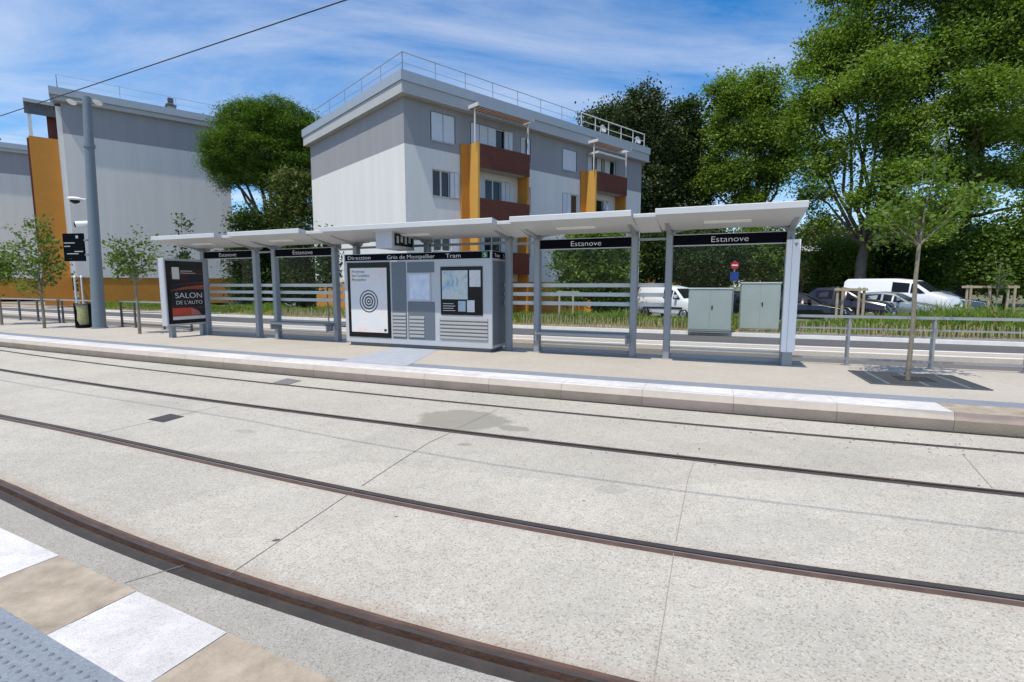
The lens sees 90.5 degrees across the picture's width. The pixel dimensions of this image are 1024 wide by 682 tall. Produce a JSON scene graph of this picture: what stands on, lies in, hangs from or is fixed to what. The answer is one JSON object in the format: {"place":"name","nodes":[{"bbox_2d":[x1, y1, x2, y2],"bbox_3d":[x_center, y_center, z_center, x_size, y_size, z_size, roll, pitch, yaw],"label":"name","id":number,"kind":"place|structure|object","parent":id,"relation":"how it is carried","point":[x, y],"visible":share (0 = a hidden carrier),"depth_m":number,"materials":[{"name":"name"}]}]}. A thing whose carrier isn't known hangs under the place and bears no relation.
{"place":"outdoors","nodes":[
{"label":"outdoors","id":0,"kind":"place"},
{"bbox_2d":[0,0,346,115],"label":"contact wire","id":1,"kind":"object","parent":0,"point":[187,52],"visible":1,"depth_m":8.23,"materials":[{"name":"black metal"}]},
{"bbox_2d":[165,212,194,258],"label":"young tree","id":2,"kind":"object","parent":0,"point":[184,254],"visible":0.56,"depth_m":29.39,"materials":[{"name":"green plant"}]},
{"bbox_2d":[0,0,1023,286],"label":"sky","id":3,"kind":"structure","parent":0,"point":[562,53],"materials":[{"name":"blue"}]},
{"bbox_2d":[1,299,1023,341],"bbox_3d":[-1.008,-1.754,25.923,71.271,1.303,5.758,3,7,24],"label":"verge grass","id":4,"kind":"structure","parent":0,"point":[268,309],"depth_m":19.88,"materials":[{"name":"plant"}]},
{"bbox_2d":[282,308,345,318],"bbox_3d":[-10.736,-1.533,27.463,5.146,0.526,0.161,3,7,25],"label":"picket fence","id":5,"kind":"object","parent":4,"relation":"on","point":[300,314],"visible":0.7,"depth_m":27.57,"materials":[{"name":"brown wood"}]},
{"bbox_2d":[308,221,344,322],"bbox_3d":[-7.673,-2.776,21.376,1.613,4.433,1.580,-2,7,-18],"label":"young tree","id":6,"kind":"object","parent":4,"relation":"on","point":[323,269],"visible":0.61,"depth_m":21.04,"materials":[{"name":"green plant"}]},
{"bbox_2d":[17,306,1023,342],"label":"verge kerb","id":7,"kind":"structure","parent":4,"relation":"on","point":[647,329],"depth_m":19.43,"materials":[{"name":"concrete"}]},
{"bbox_2d":[687,288,733,332],"bbox_3d":[7.271,-1.139,18.688,1.535,1.627,0.510,2,7,18],"label":"electrical cabinet","id":8,"kind":"object","parent":7,"relation":"on","point":[709,310],"visible":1,"depth_m":18.46,"materials":[{"name":"grey metal"}]},
{"bbox_2d":[520,313,686,329],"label":"grass","id":9,"kind":"structure","parent":4,"relation":"on","point":[603,324],"depth_m":20.98,"materials":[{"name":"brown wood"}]},
{"bbox_2d":[738,282,781,331],"bbox_3d":[9.285,-1.283,19.050,1.390,1.835,0.510,2,7,20],"label":"electrical cabinet","id":10,"kind":"object","parent":4,"relation":"on","point":[759,307],"visible":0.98,"depth_m":18.83,"materials":[{"name":"grey metal"}]},
{"bbox_2d":[834,287,867,319],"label":"tree stakes","id":11,"kind":"object","parent":4,"relation":"on","point":[843,289],"visible":0.66,"depth_m":20.98,"materials":[{"name":"wood"}]},
{"bbox_2d":[796,320,1023,341],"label":"picket fence","id":12,"kind":"object","parent":4,"relation":"on","point":[949,328],"visible":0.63,"depth_m":16.60,"materials":[{"name":"brown wood"}]},
{"bbox_2d":[1,287,1023,594],"bbox_3d":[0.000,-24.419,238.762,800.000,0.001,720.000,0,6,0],"label":"ground","id":13,"kind":"structure","parent":0,"point":[1017,303],"depth_m":11.09,"materials":[{"name":"green plant"}]},
{"bbox_2d":[0,499,512,681],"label":"track slab","id":14,"kind":"structure","parent":13,"relation":"on","point":[335,655],"depth_m":2.79,"materials":[{"name":"concrete"}]},
{"bbox_2d":[256,161,313,306],"bbox_3d":[-15.899,-7.574,37.311,5.687,10.794,4.858,0,6,0],"label":"evergreen tree","id":15,"kind":"object","parent":13,"relation":"on","point":[292,206],"visible":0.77,"depth_m":36.29,"materials":[{"name":"green plant"}]},
{"bbox_2d":[0,479,638,681],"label":"tram rail","id":16,"kind":"object","parent":13,"relation":"on","point":[496,661],"visible":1,"depth_m":2.92,"materials":[{"name":"metal"}]},
{"bbox_2d":[0,419,1023,681],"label":"track slab","id":17,"kind":"structure","parent":13,"relation":"on","point":[598,607],"depth_m":3.13,"materials":[{"name":"concrete"}]},
{"bbox_2d":[0,414,1023,606],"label":"tram rail","id":18,"kind":"object","parent":17,"relation":"in","point":[897,583],"visible":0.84,"depth_m":3.71,"materials":[{"name":"metal"}]},
{"bbox_2d":[0,371,1023,594],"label":"track slab","id":19,"kind":"structure","parent":13,"relation":"on","point":[952,537],"depth_m":4.64,"materials":[{"name":"concrete"}]},
{"bbox_2d":[148,414,183,421],"bbox_3d":[-4.825,1.086,7.095,0.379,0.026,0.327,3,7,25],"label":"track cover","id":20,"kind":"object","parent":19,"relation":"on","point":[167,417],"visible":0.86,"depth_m":7.05,"materials":[{"name":"metal"}]},
{"bbox_2d":[3,382,992,681],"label":"slab joint","id":21,"kind":"object","parent":19,"relation":"on","point":[469,422],"visible":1,"depth_m":3.81,"materials":[{"name":"concrete"}]},
{"bbox_2d":[0,346,1023,437],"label":"kerb gap","id":22,"kind":"object","parent":19,"relation":"on","point":[578,400],"visible":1,"depth_m":7.95,"materials":[{"name":"concrete"}]},
{"bbox_2d":[0,351,1023,491],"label":"track slab","id":23,"kind":"structure","parent":13,"relation":"on","point":[1000,471],"depth_m":6.45,"materials":[{"name":"concrete"}]},
{"bbox_2d":[0,350,1023,453],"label":"tram rail","id":24,"kind":"object","parent":23,"relation":"in","point":[945,446],"visible":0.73,"depth_m":7.18,"materials":[{"name":"metal"}]},
{"bbox_2d":[0,318,1023,402],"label":"platform","id":25,"kind":"structure","parent":13,"relation":"on","point":[1006,386],"depth_m":10.28,"materials":[{"name":"concrete"}]},
{"bbox_2d":[0,242,33,324],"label":"young tree","id":26,"kind":"object","parent":25,"relation":"on","point":[6,267],"visible":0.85,"depth_m":20.30,"materials":[{"name":"green plant"}]},
{"bbox_2d":[0,298,61,322],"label":"guard railing","id":27,"kind":"object","parent":25,"relation":"on","point":[38,318],"visible":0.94,"depth_m":22.52,"materials":[{"name":"metal"}]},
{"bbox_2d":[2,213,74,327],"bbox_3d":[-17.253,-2.609,18.732,2.601,4.382,1.507,0,6,0],"label":"young tree","id":28,"kind":"object","parent":25,"relation":"on","point":[33,272],"visible":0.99,"depth_m":18.60,"materials":[{"name":"green plant"}]},
{"bbox_2d":[60,299,90,322],"bbox_3d":[-17.601,-1.182,20.753,3.313,1.000,0.192,3,7,26],"label":"guard railing","id":29,"kind":"object","parent":25,"relation":"on","point":[62,309],"visible":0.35,"depth_m":21.28,"materials":[{"name":"metal"}]},
{"bbox_2d":[73,303,91,327],"bbox_3d":[-16.103,-0.958,19.090,0.538,0.920,0.531,6,9,43],"label":"litter bin","id":30,"kind":"object","parent":25,"relation":"on","point":[82,316],"visible":0.88,"depth_m":18.96,"materials":[{"name":"black metal"}]},
{"bbox_2d":[66,95,108,328],"bbox_3d":[-15.119,-4.577,18.475,1.212,8.261,0.540,0,6,0],"label":"lighting mast","id":31,"kind":"object","parent":25,"relation":"on","point":[98,311],"visible":0.99,"depth_m":18.39,"materials":[{"name":"metal"}]},
{"bbox_2d":[62,233,88,260],"bbox_3d":[-15.921,-3.421,18.528,1.020,1.000,0.064,1,6,8],"label":"information sign","id":32,"kind":"object","parent":31,"relation":"attached to","point":[74,246],"visible":1,"depth_m":18.50,"materials":[{"name":"black metal"}]},
{"bbox_2d":[101,224,164,333],"bbox_3d":[-12.245,-2.034,16.521,1.753,3.723,1.600,-4,7,-31],"label":"young tree","id":33,"kind":"object","parent":25,"relation":"on","point":[122,257],"visible":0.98,"depth_m":16.42,"materials":[{"name":"green plant"}]},
{"bbox_2d":[119,301,192,330],"bbox_3d":[-13.102,-0.943,18.587,4.392,1.000,0.194,3,7,25],"label":"guard railing","id":34,"kind":"object","parent":25,"relation":"on","point":[134,311],"visible":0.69,"depth_m":19.04,"materials":[{"name":"metal"}]},
{"bbox_2d":[158,258,209,337],"bbox_3d":[-10.214,-1.350,15.888,0.256,2.400,1.420,3,7,22],"label":"advertising display","id":35,"kind":"object","parent":25,"relation":"on","point":[181,291],"visible":1,"depth_m":15.62,"materials":[{"name":"grey paint"}]},
{"bbox_2d":[342,347,436,365],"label":"guidance paving","id":36,"kind":"structure","parent":25,"relation":"on","point":[398,356],"depth_m":11.40,"materials":[{"name":"concrete"}]},
{"bbox_2d":[344,250,504,351],"bbox_3d":[-2.299,-1.040,13.079,4.326,2.400,0.870,3,7,22],"label":"ticket kiosk","id":37,"kind":"object","parent":25,"relation":"on","point":[453,300],"visible":1,"depth_m":12.56,"materials":[{"name":"grey paint"}]},
{"bbox_2d":[391,262,406,338],"bbox_3d":[-2.859,-1.027,12.869,0.430,1.940,0.012,3,7,22],"label":"door panel","id":38,"kind":"structure","parent":37,"relation":"in","point":[398,269],"depth_m":12.83,"materials":[{"name":"metal"}]},
{"bbox_2d":[151,200,808,364],"bbox_3d":[-2.411,-1.343,12.951,16.970,3.030,2.190,3,7,22],"label":"tram shelter","id":39,"kind":"object","parent":25,"relation":"on","point":[787,215],"visible":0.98,"depth_m":11.63,"materials":[{"name":"grey paint"}]},
{"bbox_2d":[268,321,333,331],"bbox_3d":[-6.117,-0.429,14.698,2.130,0.230,0.400,3,7,22],"label":"bench","id":40,"kind":"object","parent":39,"relation":"attached to","point":[275,325],"visible":1,"depth_m":14.58,"materials":[{"name":"grey paint"}]},
{"bbox_2d":[375,231,413,250],"bbox_3d":[-2.901,-2.528,12.614,0.501,0.500,0.960,3,7,22],"label":"departure display","id":41,"kind":"object","parent":39,"relation":"hanging from","point":[389,240],"visible":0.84,"depth_m":12.24,"materials":[{"name":"grey paint"}]},
{"bbox_2d":[535,330,628,344],"bbox_3d":[1.564,-0.083,11.560,2.120,0.230,0.400,3,7,22],"label":"bench","id":42,"kind":"object","parent":39,"relation":"attached to","point":[578,333],"visible":1,"depth_m":11.40,"materials":[{"name":"grey paint"}]},
{"bbox_2d":[0,332,1023,407],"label":"platform grey band","id":43,"kind":"object","parent":25,"relation":"on","point":[899,397],"visible":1,"depth_m":8.55,"materials":[{"name":"concrete"}]},
{"bbox_2d":[780,233,800,365],"bbox_3d":[5.463,-0.791,9.956,0.245,2.590,0.083,3,7,22],"label":"shelter post","id":44,"kind":"object","parent":25,"relation":"on","point":[790,294],"visible":1,"depth_m":9.92,"materials":[{"name":"grey metal"}]},
{"bbox_2d":[792,314,1023,373],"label":"guard railing","id":45,"kind":"object","parent":25,"relation":"on","point":[930,361],"visible":0.81,"depth_m":9.74,"materials":[{"name":"metal"}]},
{"bbox_2d":[848,370,993,390],"bbox_3d":[6.809,0.650,8.611,1.580,0.016,1.350,2,7,20],"label":"tree grate","id":46,"kind":"object","parent":25,"relation":"on","point":[917,379],"visible":0.99,"depth_m":8.51,"materials":[{"name":"metal"}]},
{"bbox_2d":[857,112,1013,379],"bbox_3d":[6.812,-1.476,8.356,1.972,4.403,1.474,0,6,0],"label":"young tree","id":47,"kind":"object","parent":46,"relation":"in","point":[917,211],"visible":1,"depth_m":8.32,"materials":[{"name":"green plant"}]},
{"bbox_2d":[0,347,1023,451],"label":"track slab","id":48,"kind":"structure","parent":13,"relation":"on","point":[867,432],"depth_m":7.53,"materials":[{"name":"concrete"}]},
{"bbox_2d":[0,334,1023,436],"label":"platform kerb","id":49,"kind":"structure","parent":48,"relation":"on","point":[995,420],"depth_m":8.05,"materials":[{"name":"concrete"}]},
{"bbox_2d":[0,369,1023,496],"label":"tram rail","id":50,"kind":"object","parent":48,"relation":"on","point":[889,480],"visible":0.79,"depth_m":5.77,"materials":[{"name":"metal"}]},
{"bbox_2d":[1,298,1023,321],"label":"car park","id":51,"kind":"structure","parent":13,"relation":"on","point":[222,304],"depth_m":47.78,"materials":[{"name":"asphalt"}]},
{"bbox_2d":[0,133,44,299],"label":"apartment block","id":52,"kind":"structure","parent":51,"relation":"on","point":[16,203],"depth_m":55.84,"materials":[{"name":"paint"}]},
{"bbox_2d":[22,74,232,305],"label":"apartment block","id":53,"kind":"structure","parent":51,"relation":"on","point":[151,178],"depth_m":41.08,"materials":[{"name":"paint"}]},
{"bbox_2d":[210,199,272,304],"bbox_3d":[-19.116,-6.152,36.663,4.673,8.103,4.852,3,7,24],"label":"tall shrub","id":54,"kind":"object","parent":51,"relation":"on","point":[240,271],"visible":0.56,"depth_m":35.85,"materials":[{"name":"green plant"}]},
{"bbox_2d":[188,91,322,304],"bbox_3d":[-18.970,-10.545,38.967,10.954,16.347,7.584,0,6,0],"label":"umbrella pine","id":55,"kind":"object","parent":51,"relation":"on","point":[238,155],"visible":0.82,"depth_m":37.21,"materials":[{"name":"green plant"}]},
{"bbox_2d":[229,196,288,304],"bbox_3d":[-19.007,-6.767,39.612,6.295,8.669,5.293,0,6,0],"label":"tall shrub","id":56,"kind":"object","parent":51,"relation":"on","point":[268,258],"visible":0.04,"depth_m":38.54,"materials":[{"name":"green plant"}]},
{"bbox_2d":[260,221,316,308],"bbox_3d":[-15.413,-5.326,36.809,5.085,6.446,5.329,6,8,42],"label":"tall shrub","id":57,"kind":"object","parent":51,"relation":"on","point":[296,270],"visible":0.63,"depth_m":35.90,"materials":[{"name":"green plant"}]},
{"bbox_2d":[302,51,650,313],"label":"apartment block","id":58,"kind":"structure","parent":51,"relation":"on","point":[400,145],"depth_m":28.50,"materials":[{"name":"white paint"}]},
{"bbox_2d":[430,111,456,145],"bbox_3d":[-3.584,-10.977,26.234,1.610,1.470,0.200,-6,8,-42],"label":"window","id":59,"kind":"structure","parent":58,"relation":"in","point":[442,126],"depth_m":26.18,"materials":[{"name":"glass"}]},
{"bbox_2d":[432,169,459,199],"bbox_3d":[-3.491,-8.193,26.625,1.760,1.410,0.200,-6,8,-42],"label":"window","id":60,"kind":"structure","parent":58,"relation":"in","point":[445,184],"depth_m":26.69,"materials":[{"name":"glass"}]},
{"bbox_2d":[433,239,459,251],"bbox_3d":[-3.491,-5.410,26.932,1.760,1.410,0.200,-6,8,-42],"label":"window","id":61,"kind":"structure","parent":58,"relation":"in","point":[438,241],"depth_m":27.03,"materials":[{"name":"glass"}]},
{"bbox_2d":[470,122,512,150],"bbox_3d":[-1.135,-11.109,28.439,3.160,1.650,0.200,-6,8,-42],"label":"window","id":62,"kind":"structure","parent":58,"relation":"in","point":[486,135],"depth_m":28.39,"materials":[{"name":"glass"}]},
{"bbox_2d":[480,237,504,251],"bbox_3d":[-1.135,-5.195,29.090,2.660,2.250,0.200,-6,8,-42],"label":"window","id":63,"kind":"structure","parent":58,"relation":"in","point":[497,247],"depth_m":29.19,"materials":[{"name":"glass"}]},
{"bbox_2d":[485,179,508,201],"bbox_3d":[-0.857,-7.981,29.035,1.910,2.300,0.200,-6,8,-42],"label":"window","id":64,"kind":"structure","parent":58,"relation":"in","point":[495,190],"depth_m":29.05,"materials":[{"name":"glass"}]},
{"bbox_2d":[520,137,530,163],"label":"window","id":65,"kind":"structure","parent":58,"relation":"in","point":[523,142],"depth_m":29.93,"materials":[{"name":"glass"}]},
{"bbox_2d":[562,193,576,213],"bbox_3d":[3.777,-8.895,33.132,1.640,1.380,0.200,-6,8,-42],"label":"window","id":66,"kind":"structure","parent":58,"relation":"in","point":[569,201],"depth_m":32.94,"materials":[{"name":"glass"}]},
{"bbox_2d":[562,149,577,172],"bbox_3d":[3.695,-11.636,32.755,1.460,1.350,0.200,-6,8,-42],"label":"window","id":67,"kind":"structure","parent":58,"relation":"in","point":[568,157],"depth_m":32.70,"materials":[{"name":"glass"}]},
{"bbox_2d":[587,155,600,171],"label":"window","id":68,"kind":"structure","parent":58,"relation":"in","point":[597,164],"depth_m":34.44,"materials":[{"name":"glass"}]},
{"bbox_2d":[596,200,610,211],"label":"window","id":69,"kind":"structure","parent":58,"relation":"in","point":[600,205],"depth_m":35.37,"materials":[{"name":"glass"}]},
{"bbox_2d":[604,160,614,174],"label":"window","id":70,"kind":"structure","parent":58,"relation":"in","point":[609,166],"depth_m":35.53,"materials":[{"name":"glass"}]},
{"bbox_2d":[637,285,688,316],"bbox_3d":[8.956,-2.156,27.919,2.060,1.805,4.054,-4,7,-32],"label":"van","id":71,"kind":"object","parent":51,"relation":"on","point":[679,303],"visible":0.45,"depth_m":27.56,"materials":[{"name":"white paint"}]},
{"bbox_2d":[639,229,711,284],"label":"understorey shrub","id":72,"kind":"object","parent":51,"relation":"on","point":[653,268],"visible":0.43,"depth_m":43.78,"materials":[{"name":"green plant"}]},
{"bbox_2d":[730,261,738,311],"bbox_3d":[11.308,-2.559,25.897,0.400,3.050,0.076,1,6,12],"label":"no entry sign","id":73,"kind":"object","parent":51,"relation":"on","point":[734,275],"visible":0.92,"depth_m":25.77,"materials":[{"name":"metal"}]},
{"bbox_2d":[731,291,739,315],"bbox_3d":[12.879,-2.051,28.425,2.120,1.485,4.154,-4,7,-30],"label":"parked car","id":74,"kind":"object","parent":51,"relation":"on","point":[736,303],"visible":0.06,"depth_m":27.80,"materials":[{"name":"black paint"}]},
{"bbox_2d":[779,292,854,320],"bbox_3d":[13.936,-1.602,24.355,4.154,1.485,2.120,5,8,40],"label":"parked car","id":75,"kind":"object","parent":51,"relation":"on","point":[809,304],"visible":0.3,"depth_m":23.35,"materials":[{"name":"black paint"}]},
{"bbox_2d":[807,287,896,319],"bbox_3d":[17.397,-1.955,26.427,2.120,1.733,4.154,-6,9,-43],"label":"parked car","id":76,"kind":"object","parent":51,"relation":"on","point":[828,296],"visible":0.34,"depth_m":25.49,"materials":[{"name":"black paint"}]},
{"bbox_2d":[761,0,994,278],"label":"plane tree","id":77,"kind":"object","parent":51,"relation":"on","point":[852,58],"visible":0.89,"depth_m":37.48,"materials":[{"name":"green plant"}]},
{"bbox_2d":[865,291,940,315],"bbox_3d":[20.431,-1.909,27.135,2.120,1.485,3.826,-5,8,-38],"label":"parked car","id":78,"kind":"object","parent":51,"relation":"on","point":[900,301],"visible":0.17,"depth_m":26.39,"materials":[{"name":"silver metal"}]},
{"bbox_2d":[844,278,962,310],"bbox_3d":[23.622,-2.691,30.878,2.376,2.220,5.622,-4,7,-32],"label":"panel van","id":79,"kind":"object","parent":51,"relation":"on","point":[928,293],"visible":0.24,"depth_m":29.88,"materials":[{"name":"white paint"}]},
{"bbox_2d":[940,290,990,310],"bbox_3d":[28.221,-2.544,32.902,4.154,1.485,2.120,6,9,45],"label":"parked car","id":80,"kind":"object","parent":51,"relation":"on","point":[977,303],"visible":0.2,"depth_m":31.54,"materials":[{"name":"silver paint"}]},
{"bbox_2d":[962,285,1019,310],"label":"tree stakes","id":81,"kind":"object","parent":51,"relation":"on","point":[989,287],"visible":0.59,"depth_m":22.37,"materials":[{"name":"wood"}]},
{"bbox_2d":[979,248,1016,308],"bbox_3d":[20.934,-2.305,21.900,1.138,3.382,1.315,4,7,30],"label":"young tree","id":82,"kind":"object","parent":51,"relation":"on","point":[998,277],"visible":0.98,"depth_m":21.78,"materials":[{"name":"green plant"}]},
{"bbox_2d":[72,260,1010,294],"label":"distant wood","id":83,"kind":"object","parent":13,"relation":"on","point":[946,289],"visible":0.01,"depth_m":97.92,"materials":[{"name":"green plant"}]},
{"bbox_2d":[542,232,646,313],"bbox_3d":[4.296,-3.783,27.209,5.894,5.479,4.723,0,6,0],"label":"bushy tree","id":84,"kind":"object","parent":13,"relation":"on","point":[611,265],"visible":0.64,"depth_m":26.46,"materials":[{"name":"green plant"}]},
{"bbox_2d":[572,94,628,139],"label":"evergreen tree","id":85,"kind":"object","parent":13,"relation":"on","point":[601,111],"visible":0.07,"depth_m":52.26,"materials":[{"name":"green plant"}]},
{"bbox_2d":[599,74,694,291],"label":"evergreen tree","id":86,"kind":"object","parent":13,"relation":"on","point":[649,118],"visible":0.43,"depth_m":48.55,"materials":[{"name":"green plant"}]},
{"bbox_2d":[661,88,731,287],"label":"evergreen tree","id":87,"kind":"object","parent":13,"relation":"on","point":[686,106],"visible":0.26,"depth_m":50.67,"materials":[{"name":"green plant"}]},
{"bbox_2d":[659,228,764,288],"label":"understorey shrub","id":88,"kind":"object","parent":13,"relation":"on","point":[717,261],"visible":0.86,"depth_m":41.96,"materials":[{"name":"green plant"}]},
{"bbox_2d":[680,57,806,281],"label":"plane tree","id":89,"kind":"object","parent":13,"relation":"on","point":[734,106],"visible":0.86,"depth_m":48.91,"materials":[{"name":"green plant"}]},
{"bbox_2d":[715,227,817,287],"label":"understorey shrub","id":90,"kind":"object","parent":13,"relation":"on","point":[770,263],"visible":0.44,"depth_m":43.67,"materials":[{"name":"green plant"}]},
{"bbox_2d":[798,246,822,293],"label":"garden house","id":91,"kind":"structure","parent":13,"relation":"on","point":[801,290],"depth_m":57.74,"materials":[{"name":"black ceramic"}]},
{"bbox_2d":[795,211,859,245],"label":"understorey shrub","id":92,"kind":"object","parent":13,"relation":"on","point":[816,235],"visible":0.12,"depth_m":59.52,"materials":[{"name":"green plant"}]},
{"bbox_2d":[798,226,895,292],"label":"understorey shrub","id":93,"kind":"object","parent":13,"relation":"on","point":[835,259],"visible":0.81,"depth_m":44.51,"materials":[{"name":"green plant"}]},
{"bbox_2d":[858,224,953,279],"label":"understorey shrub","id":94,"kind":"object","parent":13,"relation":"on","point":[882,275],"visible":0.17,"depth_m":44.83,"materials":[{"name":"green plant"}]},
{"bbox_2d":[874,224,973,290],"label":"understorey shrub","id":95,"kind":"object","parent":13,"relation":"on","point":[928,261],"visible":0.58,"depth_m":43.12,"materials":[{"name":"green plant"}]},
{"bbox_2d":[877,0,1023,298],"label":"plane tree","id":96,"kind":"object","parent":13,"relation":"on","point":[978,33],"visible":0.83,"depth_m":35.42,"materials":[{"name":"green plant"}]},
{"bbox_2d":[933,204,1023,310],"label":"understorey shrub","id":97,"kind":"object","parent":13,"relation":"on","point":[983,243],"visible":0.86,"depth_m":35.05,"materials":[{"name":"green plant"}]},
{"bbox_2d":[988,61,1023,197],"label":"plane tree","id":98,"kind":"object","parent":13,"relation":"on","point":[1016,150],"visible":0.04,"depth_m":41.00,"materials":[{"name":"green plant"}]},
{"bbox_2d":[2,307,1023,353],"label":"road","id":99,"kind":"structure","parent":0,"point":[824,342],"depth_m":17.03,"materials":[{"name":"asphalt"}]},
{"bbox_2d":[2,311,1023,357],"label":"median","id":100,"kind":"object","parent":99,"relation":"on","point":[796,347],"visible":0.6,"depth_m":14.62,"materials":[{"name":"concrete"}]},
{"bbox_2d":[2,312,1023,359],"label":"median kerb","id":101,"kind":"structure","parent":100,"relation":"on","point":[655,344],"depth_m":14.14,"materials":[{"name":"concrete"}]},
{"bbox_2d":[3,306,1023,346],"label":"verge kerb","id":102,"kind":"structure","parent":99,"relation":"on","point":[796,336],"depth_m":18.39,"materials":[{"name":"concrete"}]},
{"bbox_2d":[3,315,1022,370],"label":"cycle lane","id":103,"kind":"structure","parent":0,"point":[531,345],"depth_m":14.00,"materials":[{"name":"asphalt"}]},
{"bbox_2d":[2,313,1023,364],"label":"median face","id":104,"kind":"object","parent":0,"point":[917,357],"visible":0.53,"depth_m":13.77},
{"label":"median face","id":105,"kind":"structure","parent":0,"visible":0},
{"bbox_2d":[2,310,1023,354],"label":"median kerb","id":106,"kind":"structure","parent":105,"relation":"on","point":[657,340],"depth_m":15.24,"materials":[{"name":"concrete"}]},
{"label":"near platform","id":107,"kind":"structure","parent":0,"visible":0},
{"bbox_2d":[0,607,161,681],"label":"tactile strip","id":108,"kind":"object","parent":107,"relation":"on","point":[29,653],"visible":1,"depth_m":2.18,"materials":[{"name":"concrete"}]},
{"bbox_2d":[0,528,334,681],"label":"platform edge slabs","id":109,"kind":"structure","parent":107,"relation":"on","point":[121,632],"depth_m":2.38,"materials":[{"name":"beige stone"}]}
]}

